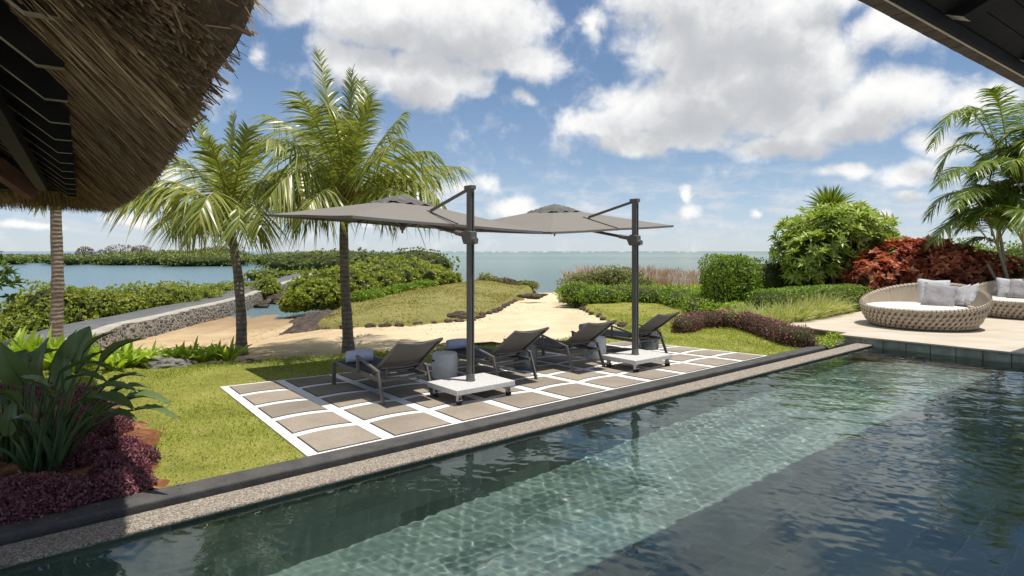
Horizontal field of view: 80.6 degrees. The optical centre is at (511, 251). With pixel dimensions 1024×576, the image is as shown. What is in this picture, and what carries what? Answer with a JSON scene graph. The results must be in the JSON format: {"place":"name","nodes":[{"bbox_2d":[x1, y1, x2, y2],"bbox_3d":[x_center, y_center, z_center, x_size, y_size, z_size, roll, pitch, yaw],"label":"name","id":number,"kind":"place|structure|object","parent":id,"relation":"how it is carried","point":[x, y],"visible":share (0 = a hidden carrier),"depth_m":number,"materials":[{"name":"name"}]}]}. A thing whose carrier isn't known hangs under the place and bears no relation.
{"place":"outdoors","nodes":[
{"label":"outdoors","id":0,"kind":"place"},
{"bbox_2d":[0,382,169,505],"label":"soil","id":1,"kind":"structure","parent":0,"point":[6,470],"depth_m":5.24,"materials":[{"name":"soil"}]},
{"bbox_2d":[0,421,111,472],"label":"purple plant","id":2,"kind":"object","parent":1,"relation":"on","point":[88,448],"visible":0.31,"depth_m":5.21,"materials":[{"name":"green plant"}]},
{"bbox_2d":[0,470,116,524],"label":"purple plant","id":3,"kind":"object","parent":1,"relation":"on","point":[30,495],"visible":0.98,"depth_m":4.37,"materials":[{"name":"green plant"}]},
{"bbox_2d":[0,381,120,408],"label":"purple plant","id":4,"kind":"object","parent":1,"relation":"on","point":[77,394],"visible":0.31,"depth_m":7.38,"materials":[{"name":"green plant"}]},
{"bbox_2d":[0,326,179,473],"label":"bird of paradise","id":5,"kind":"object","parent":1,"relation":"on","point":[47,443],"visible":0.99,"depth_m":4.97,"materials":[{"name":"green plant"}]},
{"bbox_2d":[68,405,139,438],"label":"purple plant","id":6,"kind":"object","parent":1,"relation":"on","point":[114,424],"visible":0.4,"depth_m":6.05,"materials":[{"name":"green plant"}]},
{"bbox_2d":[84,432,161,500],"bbox_3d":[-3.275,1.745,5.102,0.558,0.273,1.450,0,0,-28],"label":"purple plant","id":7,"kind":"object","parent":1,"relation":"on","point":[125,467],"visible":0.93,"depth_m":4.83,"materials":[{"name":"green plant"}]},
{"bbox_2d":[0,0,271,214],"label":"thatched roof","id":8,"kind":"structure","parent":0,"point":[102,104],"depth_m":2.27,"materials":[{"name":"plant"}]},
{"bbox_2d":[102,292,620,366],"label":"beach","id":9,"kind":"structure","parent":0,"point":[560,320],"depth_m":16.49,"materials":[{"name":"sand"}]},
{"bbox_2d":[0,248,24,308],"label":"young frangipani","id":10,"kind":"object","parent":9,"relation":"on","point":[7,271],"visible":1,"depth_m":9.18,"materials":[{"name":"green plant"}]},
{"bbox_2d":[1,324,63,369],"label":"ginger lily","id":11,"kind":"object","parent":9,"relation":"on","point":[16,346],"visible":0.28,"depth_m":9.44,"materials":[{"name":"green plant"}]},
{"bbox_2d":[28,204,63,339],"bbox_3d":[-11.079,-0.689,14.034,3.680,5.679,1.598,0,0,26],"label":"palm tree","id":12,"kind":"object","parent":9,"relation":"on","point":[56,318],"visible":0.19,"depth_m":13.14,"materials":[{"name":"brown plant"}]},
{"bbox_2d":[3,273,318,348],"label":"stone causeway","id":13,"kind":"structure","parent":9,"relation":"on","point":[151,322],"depth_m":20.57,"materials":[{"name":"stone"}]},
{"bbox_2d":[249,274,284,299],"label":"mangrove bush","id":14,"kind":"object","parent":13,"relation":"on","point":[268,287],"visible":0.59,"depth_m":33.02,"materials":[{"name":"green plant"}]},
{"bbox_2d":[142,355,183,369],"bbox_3d":[-5.677,1.864,9.789,0.649,0.353,0.464,0,0,-23],"label":"rock","id":15,"kind":"object","parent":9,"relation":"on","point":[161,362],"visible":0.48,"depth_m":9.68,"materials":[{"name":"stone"}]},
{"bbox_2d":[161,336,217,360],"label":"crinum lily","id":16,"kind":"object","parent":9,"relation":"on","point":[191,348],"visible":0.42,"depth_m":10.38,"materials":[{"name":"green plant"}]},
{"bbox_2d":[100,111,297,355],"bbox_3d":[-5.760,-0.362,11.841,3.823,4.885,5.280,0,0,-29],"label":"palm tree","id":17,"kind":"object","parent":9,"relation":"on","point":[226,212],"visible":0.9,"depth_m":10.97,"materials":[{"name":"green plant"}]},
{"bbox_2d":[200,336,251,361],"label":"crinum lily","id":18,"kind":"object","parent":9,"relation":"on","point":[231,353],"visible":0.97,"depth_m":10.31,"materials":[{"name":"green plant"}]},
{"bbox_2d":[277,289,314,312],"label":"mangrove bush","id":19,"kind":"object","parent":9,"relation":"on","point":[291,301],"visible":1,"depth_m":25.10,"materials":[{"name":"green plant"}]},
{"bbox_2d":[279,309,337,334],"bbox_3d":[-7.010,3.535,21.775,5.580,3.188,10.350,0,0,0],"label":"lava shelf","id":20,"kind":"object","parent":9,"relation":"on","point":[308,321],"visible":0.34,"depth_m":18.07,"materials":[{"name":"stone"}]},
{"bbox_2d":[295,277,340,310],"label":"mangrove bush","id":21,"kind":"object","parent":20,"relation":"on","point":[326,295],"visible":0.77,"depth_m":25.98,"materials":[{"name":"green plant"}]},
{"bbox_2d":[238,44,476,352],"bbox_3d":[-3.217,-1.085,12.179,5.064,6.336,5.147,0,0,0],"label":"palm tree","id":22,"kind":"object","parent":9,"relation":"on","point":[327,183],"visible":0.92,"depth_m":11.23,"materials":[{"name":"green plant"}]},
{"bbox_2d":[367,286,399,295],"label":"herb bush","id":23,"kind":"object","parent":9,"relation":"on","point":[388,290],"visible":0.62,"depth_m":28.33,"materials":[{"name":"green plant"}]},
{"bbox_2d":[387,282,420,292],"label":"herb bush","id":24,"kind":"object","parent":9,"relation":"on","point":[402,287],"visible":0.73,"depth_m":31.30,"materials":[{"name":"green plant"}]},
{"bbox_2d":[407,279,438,287],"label":"herb bush","id":25,"kind":"object","parent":9,"relation":"on","point":[425,283],"visible":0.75,"depth_m":34.82,"materials":[{"name":"green plant"}]},
{"bbox_2d":[517,293,548,298],"bbox_3d":[0.909,1.958,26.272,1.457,0.280,0.725,0,0,-11],"label":"rock","id":26,"kind":"object","parent":9,"relation":"on","point":[532,296],"visible":1,"depth_m":26.09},
{"bbox_2d":[554,279,626,307],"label":"green shrub","id":27,"kind":"object","parent":9,"relation":"on","point":[577,293],"visible":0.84,"depth_m":22.52,"materials":[{"name":"green plant"}]},
{"bbox_2d":[554,264,659,290],"bbox_3d":[4.157,1.339,26.043,4.525,1.687,2.188,0,0,18],"label":"green shrub","id":28,"kind":"object","parent":9,"relation":"on","point":[614,276],"visible":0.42,"depth_m":25.68,"materials":[{"name":"green plant"}]},
{"bbox_2d":[697,253,763,303],"bbox_3d":[6.457,1.022,17.908,1.715,2.018,1.732,0,0,0],"label":"clipped shrub","id":29,"kind":"object","parent":9,"relation":"on","point":[730,277],"visible":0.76,"depth_m":17.37,"materials":[{"name":"green plant"}]},
{"bbox_2d":[766,199,907,285],"bbox_3d":[11.400,0.130,21.010,5.002,3.809,3.781,0,0,0],"label":"frangipani tree","id":30,"kind":"object","parent":9,"relation":"on","point":[822,242],"visible":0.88,"depth_m":20.06,"materials":[{"name":"green plant"}]},
{"bbox_2d":[920,84,1023,279],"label":"areca palm","id":31,"kind":"object","parent":9,"relation":"on","point":[965,199],"visible":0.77,"depth_m":18.22,"materials":[{"name":"plant"}]},
{"bbox_2d":[951,237,996,259],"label":"green shrub","id":32,"kind":"object","parent":9,"relation":"on","point":[981,246],"visible":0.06,"depth_m":23.56,"materials":[{"name":"green plant"}]},
{"bbox_2d":[990,239,1023,268],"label":"green shrub","id":33,"kind":"object","parent":9,"relation":"on","point":[1017,251],"visible":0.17,"depth_m":23.85,"materials":[{"name":"green plant"}]},
{"bbox_2d":[0,285,840,507],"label":"lawn","id":34,"kind":"structure","parent":0,"point":[250,373],"depth_m":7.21,"materials":[{"name":"plant"}]},
{"bbox_2d":[0,325,39,351],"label":"ginger lily","id":35,"kind":"object","parent":34,"relation":"on","point":[20,334],"visible":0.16,"depth_m":9.43,"materials":[{"name":"green plant"}]},
{"bbox_2d":[32,333,100,371],"bbox_3d":[-6.961,1.590,9.422,0.974,0.673,0.888,0,0,39],"label":"ginger lily","id":36,"kind":"object","parent":34,"relation":"on","point":[49,357],"visible":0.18,"depth_m":9.31,"materials":[{"name":"green plant"}]},
{"bbox_2d":[82,338,151,369],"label":"crinum lily","id":37,"kind":"object","parent":34,"relation":"on","point":[121,363],"visible":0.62,"depth_m":9.57,"materials":[{"name":"green plant"}]},
{"bbox_2d":[109,345,165,367],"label":"crinum lily","id":38,"kind":"object","parent":34,"relation":"on","point":[140,360],"visible":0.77,"depth_m":9.69,"materials":[{"name":"green plant"}]},
{"bbox_2d":[159,340,204,358],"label":"crinum lily","id":39,"kind":"object","parent":34,"relation":"on","point":[175,355],"visible":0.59,"depth_m":10.15,"materials":[{"name":"green plant"}]},
{"bbox_2d":[183,342,226,363],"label":"crinum lily","id":40,"kind":"object","parent":34,"relation":"on","point":[198,356],"visible":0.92,"depth_m":10.17,"materials":[{"name":"green plant"}]},
{"bbox_2d":[0,341,844,545],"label":"kerb","id":41,"kind":"structure","parent":34,"relation":"on","point":[95,513],"depth_m":5.31,"materials":[{"name":"stone"}]},
{"bbox_2d":[815,331,842,347],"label":"weed clump","id":42,"kind":"object","parent":41,"relation":"on","point":[831,340],"visible":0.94,"depth_m":11.83,"materials":[{"name":"green plant"}]},
{"bbox_2d":[552,282,721,313],"bbox_3d":[5.332,1.737,21.609,4.068,1.038,9.106,0,0,-26],"label":"hedge","id":43,"kind":"object","parent":34,"relation":"on","point":[683,298],"visible":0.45,"depth_m":21.30,"materials":[{"name":"green plant"}]},
{"bbox_2d":[694,298,755,312],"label":"ground cover","id":44,"kind":"object","parent":34,"relation":"on","point":[731,303],"visible":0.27,"depth_m":17.01,"materials":[{"name":"green plant"}]},
{"bbox_2d":[713,299,768,315],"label":"striped grass","id":45,"kind":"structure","parent":34,"relation":"on","point":[741,309],"depth_m":14.99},
{"bbox_2d":[670,306,818,347],"bbox_3d":[5.032,1.754,14.302,2.679,0.652,5.297,0,0,9],"label":"purple border","id":46,"kind":"object","parent":34,"relation":"on","point":[781,332],"visible":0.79,"depth_m":13.79,"materials":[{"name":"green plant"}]},
{"bbox_2d":[758,298,802,322],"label":"striped grass","id":47,"kind":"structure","parent":34,"relation":"on","point":[784,310],"depth_m":14.80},
{"bbox_2d":[765,295,819,322],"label":"striped grass","id":48,"kind":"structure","parent":34,"relation":"on","point":[800,318],"depth_m":14.88,"materials":[{"name":"plant"}]},
{"bbox_2d":[750,257,842,290],"bbox_3d":[12.599,1.196,22.641,8.677,2.052,1.829,0,0,-12],"label":"hedge","id":49,"kind":"object","parent":34,"relation":"on","point":[770,277],"visible":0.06,"depth_m":21.32,"materials":[{"name":"green plant"}]},
{"bbox_2d":[746,283,872,313],"bbox_3d":[8.501,1.453,17.249,4.978,0.989,1.380,0,0,-33],"label":"hedge","id":50,"kind":"object","parent":34,"relation":"on","point":[855,292],"visible":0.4,"depth_m":16.71,"materials":[{"name":"green plant"}]},
{"bbox_2d":[792,292,838,316],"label":"striped grass","id":51,"kind":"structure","parent":34,"relation":"on","point":[824,310],"depth_m":15.65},
{"bbox_2d":[800,288,840,315],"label":"striped grass","id":52,"kind":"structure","parent":34,"relation":"on","point":[820,304],"depth_m":15.89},
{"bbox_2d":[802,184,856,209],"bbox_3d":[12.789,-0.438,24.157,2.074,4.676,2.034,0,0,0],"label":"fan palm","id":53,"kind":"object","parent":34,"relation":"on","point":[829,196],"visible":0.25,"depth_m":24.01,"materials":[{"name":"green plant"}]},
{"bbox_2d":[839,234,991,291],"bbox_3d":[13.107,0.753,19.667,4.750,2.631,2.832,0,0,0],"label":"red shrub","id":54,"kind":"object","parent":34,"relation":"on","point":[909,260],"visible":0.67,"depth_m":18.84,"materials":[{"name":"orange plant"}]},
{"bbox_2d":[967,249,1023,282],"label":"red shrub","id":55,"kind":"object","parent":34,"relation":"on","point":[1014,270],"visible":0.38,"depth_m":18.67,"materials":[{"name":"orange plant"}]},
{"bbox_2d":[220,341,765,456],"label":"patio","id":56,"kind":"structure","parent":0,"point":[310,416],"depth_m":7.69,"materials":[{"name":"tile"}]},
{"bbox_2d":[332,337,442,404],"bbox_3d":[-1.650,1.449,7.891,0.730,0.791,1.793,0,0,-40],"label":"sun lounger","id":57,"kind":"object","parent":56,"relation":"on","point":[409,357],"visible":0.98,"depth_m":7.55,"materials":[{"name":"grey metal"}]},
{"bbox_2d":[345,350,372,362],"bbox_3d":[-2.115,1.449,8.360,0.366,0.166,0.178,0,0,-25],"label":"rolled towel","id":58,"kind":"object","parent":57,"relation":"on","point":[366,355],"visible":0.94,"depth_m":8.30,"materials":[{"name":"fabric"}]},
{"bbox_2d":[268,185,542,404],"bbox_3d":[-1.441,0.494,8.883,3.012,2.712,3.701,0,0,-40],"label":"cantilever umbrella","id":59,"kind":"object","parent":56,"relation":"on","point":[402,211],"visible":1,"depth_m":7.82,"materials":[{"name":"beige fabric"}]},
{"bbox_2d":[432,351,457,379],"bbox_3d":[-0.979,1.655,8.800,0.377,0.364,0.377,0,0,0],"label":"drum stool","id":60,"kind":"object","parent":56,"relation":"on","point":[444,364],"visible":0.97,"depth_m":8.64,"materials":[{"name":"stone"}]},
{"bbox_2d":[439,327,548,378],"bbox_3d":[-0.292,1.449,8.908,0.730,0.791,1.793,0,0,-40],"label":"sun lounger","id":61,"kind":"object","parent":56,"relation":"on","point":[514,344],"visible":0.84,"depth_m":8.56,"materials":[{"name":"fabric"}]},
{"bbox_2d":[446,338,465,349],"bbox_3d":[-0.843,1.449,9.444,0.366,0.166,0.178,0,0,-28],"label":"rolled towel","id":62,"kind":"object","parent":61,"relation":"on","point":[454,344],"visible":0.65,"depth_m":9.37,"materials":[{"name":"fabric"}]},
{"bbox_2d":[513,344,536,369],"bbox_3d":[0.207,1.655,9.493,0.377,0.364,0.377,0,0,0],"label":"drum stool","id":63,"kind":"object","parent":56,"relation":"on","point":[533,349],"visible":0.38,"depth_m":9.34,"materials":[{"name":"stone"}]},
{"bbox_2d":[440,198,673,372],"bbox_3d":[0.987,0.492,10.746,3.012,2.716,3.676,0,0,-40],"label":"cantilever umbrella","id":64,"kind":"object","parent":56,"relation":"on","point":[554,219],"visible":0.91,"depth_m":9.69,"materials":[{"name":"beige fabric"}]},
{"bbox_2d":[533,319,616,371],"bbox_3d":[0.823,1.449,9.834,0.730,0.791,1.793,0,0,-39],"label":"sun lounger","id":65,"kind":"object","parent":56,"relation":"on","point":[587,333],"visible":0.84,"depth_m":9.49,"materials":[{"name":"grey metal"}]},
{"bbox_2d":[584,336,605,358],"bbox_3d":[1.435,1.655,10.421,0.377,0.364,0.377,0,0,0],"label":"drum stool","id":66,"kind":"object","parent":56,"relation":"on","point":[601,340],"visible":0.46,"depth_m":10.27,"materials":[{"name":"stone"}]},
{"bbox_2d":[600,311,679,352],"bbox_3d":[2.132,1.449,11.061,0.730,0.791,1.793,0,0,-41],"label":"sun lounger","id":67,"kind":"object","parent":56,"relation":"on","point":[652,325],"visible":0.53,"depth_m":10.78,"materials":[{"name":"grey metal"}]},
{"bbox_2d":[639,329,658,349],"bbox_3d":[2.585,1.655,11.415,0.377,0.364,0.377,0,0,0],"label":"drum stool","id":68,"kind":"object","parent":56,"relation":"on","point":[651,346],"visible":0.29,"depth_m":11.25,"materials":[{"name":"stone"}]},
{"bbox_2d":[0,251,997,339],"bbox_3d":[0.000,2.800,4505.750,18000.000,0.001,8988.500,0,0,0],"label":"sea","id":69,"kind":"structure","parent":0,"point":[543,269],"depth_m":97.76,"materials":[{"name":"liquid"}]},
{"bbox_2d":[0,310,72,339],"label":"mangrove bush","id":70,"kind":"object","parent":69,"relation":"on","point":[13,324],"visible":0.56,"depth_m":19.00,"materials":[{"name":"green plant"}]},
{"bbox_2d":[0,279,102,324],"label":"mangrove bush","id":71,"kind":"object","parent":69,"relation":"on","point":[31,302],"visible":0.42,"depth_m":19.95,"materials":[{"name":"green plant"}]},
{"bbox_2d":[65,285,129,322],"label":"mangrove bush","id":72,"kind":"object","parent":69,"relation":"on","point":[110,306],"visible":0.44,"depth_m":21.12,"materials":[{"name":"green plant"}]},
{"bbox_2d":[83,286,151,314],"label":"mangrove bush","id":73,"kind":"object","parent":69,"relation":"on","point":[134,304],"visible":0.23,"depth_m":22.58,"materials":[{"name":"green plant"}]},
{"bbox_2d":[103,244,138,253],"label":"casuarina tree","id":74,"kind":"object","parent":69,"relation":"on","point":[121,249],"visible":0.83,"depth_m":149.34,"materials":[{"name":"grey plant"}]},
{"bbox_2d":[103,282,175,309],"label":"mangrove bush","id":75,"kind":"object","parent":69,"relation":"on","point":[156,299],"visible":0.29,"depth_m":23.95,"materials":[{"name":"green plant"}]},
{"bbox_2d":[132,280,201,304],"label":"mangrove bush","id":76,"kind":"object","parent":69,"relation":"on","point":[183,294],"visible":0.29,"depth_m":25.38,"materials":[{"name":"green plant"}]},
{"bbox_2d":[156,280,222,298],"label":"mangrove bush","id":77,"kind":"object","parent":69,"relation":"on","point":[205,292],"visible":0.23,"depth_m":27.52,"materials":[{"name":"green plant"}]},
{"bbox_2d":[0,247,391,266],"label":"mangrove forest","id":78,"kind":"object","parent":69,"relation":"on","point":[168,259],"visible":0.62,"depth_m":119.90,"materials":[{"name":"plant"}]},
{"bbox_2d":[200,282,248,291],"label":"mangrove bush","id":79,"kind":"object","parent":69,"relation":"on","point":[227,287],"visible":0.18,"depth_m":33.57,"materials":[{"name":"green plant"}]},
{"bbox_2d":[243,269,324,280],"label":"mangrove bush","id":80,"kind":"object","parent":69,"relation":"in","point":[266,272],"visible":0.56,"depth_m":57.34,"materials":[{"name":"green plant"}]},
{"bbox_2d":[284,267,333,293],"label":"mangrove bush","id":81,"kind":"object","parent":69,"relation":"on","point":[300,281],"visible":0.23,"depth_m":29.47,"materials":[{"name":"green plant"}]},
{"bbox_2d":[316,264,382,292],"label":"mangrove bush","id":82,"kind":"object","parent":69,"relation":"on","point":[358,282],"visible":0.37,"depth_m":29.50,"materials":[{"name":"green plant"}]},
{"bbox_2d":[255,246,459,272],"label":"mangrove thicket","id":83,"kind":"object","parent":69,"relation":"on","point":[321,260],"visible":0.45,"depth_m":70.03,"materials":[{"name":"plant"}]},
{"bbox_2d":[334,258,401,287],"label":"mangrove bush","id":84,"kind":"object","parent":69,"relation":"on","point":[384,278],"visible":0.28,"depth_m":33.35,"materials":[{"name":"green plant"}]},
{"bbox_2d":[356,256,422,284],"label":"mangrove bush","id":85,"kind":"object","parent":69,"relation":"on","point":[406,273],"visible":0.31,"depth_m":36.37,"materials":[{"name":"green plant"}]},
{"bbox_2d":[382,254,444,281],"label":"mangrove bush","id":86,"kind":"object","parent":69,"relation":"on","point":[426,273],"visible":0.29,"depth_m":39.32,"materials":[{"name":"green plant"}]},
{"bbox_2d":[412,260,453,284],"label":"mangrove bush","id":87,"kind":"object","parent":69,"relation":"on","point":[444,279],"visible":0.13,"depth_m":41.45,"materials":[{"name":"green plant"}]},
{"bbox_2d":[430,264,461,285],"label":"mangrove bush","id":88,"kind":"object","parent":69,"relation":"on","point":[455,277],"visible":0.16,"depth_m":42.59,"materials":[{"name":"green plant"}]},
{"bbox_2d":[0,346,1023,575],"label":"pool water","id":89,"kind":"structure","parent":0,"point":[873,461],"depth_m":4.63,"materials":[{"name":"liquid"}]},
{"bbox_2d":[0,0,1023,250],"label":"sky","id":90,"kind":"structure","parent":0,"point":[721,117],"materials":[{"name":"blue"}]},
{"bbox_2d":[318,280,731,330],"bbox_3d":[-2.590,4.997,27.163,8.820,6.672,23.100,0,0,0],"label":"lawn","id":91,"kind":"structure","parent":0,"point":[372,317],"depth_m":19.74,"materials":[{"name":"plant"}]},
{"bbox_2d":[350,289,385,301],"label":"herb bush","id":92,"kind":"object","parent":91,"relation":"on","point":[359,295],"visible":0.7,"depth_m":24.80,"materials":[{"name":"green plant"}]},
{"bbox_2d":[476,272,498,281],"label":"rim shrub","id":93,"kind":"object","parent":91,"relation":"on","point":[490,277],"visible":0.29,"depth_m":34.76,"materials":[{"name":"green plant"}]},
{"bbox_2d":[518,279,539,290],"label":"rim shrub","id":94,"kind":"object","parent":91,"relation":"on","point":[533,285],"visible":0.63,"depth_m":35.19,"materials":[{"name":"green plant"}]},
{"bbox_2d":[643,265,672,286],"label":"plume grass","id":95,"kind":"object","parent":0,"point":[659,275],"depth_m":27.41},
{"bbox_2d":[653,266,681,286],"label":"plume grass","id":96,"kind":"object","parent":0,"point":[670,279],"depth_m":27.75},
{"bbox_2d":[671,269,697,286],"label":"plume grass","id":97,"kind":"object","parent":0,"point":[682,275],"depth_m":27.08,"materials":[{"name":"plant"}]},
{"bbox_2d":[790,311,1023,362],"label":"deck","id":98,"kind":"structure","parent":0,"point":[995,338],"depth_m":12.25,"materials":[{"name":"stone"}]},
{"bbox_2d":[859,283,992,331],"bbox_3d":[9.506,1.245,13.995,2.573,0.970,2.564,0,0,0],"label":"round daybed","id":99,"kind":"object","parent":98,"relation":"on","point":[899,306],"visible":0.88,"depth_m":13.32,"materials":[{"name":"wicker"}]},
{"bbox_2d":[917,278,949,302],"bbox_3d":[10.026,0.988,14.350,0.680,0.680,0.203,3,-19,21],"label":"cushion","id":100,"kind":"object","parent":99,"relation":"on","point":[921,285],"visible":0.3,"depth_m":14.38,"materials":[{"name":"grey fabric"}]},
{"bbox_2d":[920,282,958,306],"bbox_3d":[9.725,1.029,13.750,0.640,0.640,0.203,9,-26,41],"label":"cushion","id":101,"kind":"object","parent":99,"relation":"on","point":[938,295],"visible":0.88,"depth_m":13.68,"materials":[{"name":"grey fabric"}]},
{"bbox_2d":[954,284,970,305],"bbox_3d":[10.158,1.027,13.720,0.152,0.520,0.520,26,-15,4],"label":"cushion","id":102,"kind":"object","parent":99,"relation":"on","point":[961,295],"visible":0.61,"depth_m":13.57,"materials":[{"name":"grey fabric"}]},
{"bbox_2d":[958,283,978,306],"bbox_3d":[10.230,1.014,13.550,0.162,0.540,0.540,27,-16,14],"label":"cushion","id":103,"kind":"object","parent":99,"relation":"on","point":[970,296],"visible":0.81,"depth_m":13.36,"materials":[{"name":"grey fabric"}]},
{"bbox_2d":[952,122,1023,249],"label":"areca palm","id":104,"kind":"object","parent":98,"relation":"on","point":[1014,174],"visible":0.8,"depth_m":17.75,"materials":[{"name":"plant"}]},
{"bbox_2d":[979,278,1023,319],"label":"round daybed","id":105,"kind":"object","parent":98,"relation":"on","point":[1006,308],"visible":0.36,"depth_m":15.48,"materials":[{"name":"wicker"}]},
{"bbox_2d":[996,277,1022,296],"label":"cushion","id":106,"kind":"object","parent":105,"relation":"on","point":[1003,284],"visible":0.52,"depth_m":16.19,"materials":[{"name":"grey fabric"}]},
{"bbox_2d":[1006,278,1023,298],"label":"cushion","id":107,"kind":"object","parent":105,"relation":"on","point":[1016,289],"visible":0.98,"depth_m":15.81,"materials":[{"name":"grey fabric"}]},
{"bbox_2d":[858,0,1023,86],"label":"timber roof","id":108,"kind":"structure","parent":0,"point":[988,34],"depth_m":6.40,"materials":[{"name":"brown wood"}]},
{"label":"pool","id":109,"kind":"structure","parent":0,"visible":0},
{"bbox_2d":[0,343,872,568],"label":"coping","id":110,"kind":"object","parent":109,"relation":"on","point":[21,552],"visible":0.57,"depth_m":4.99,"materials":[{"name":"stone"}]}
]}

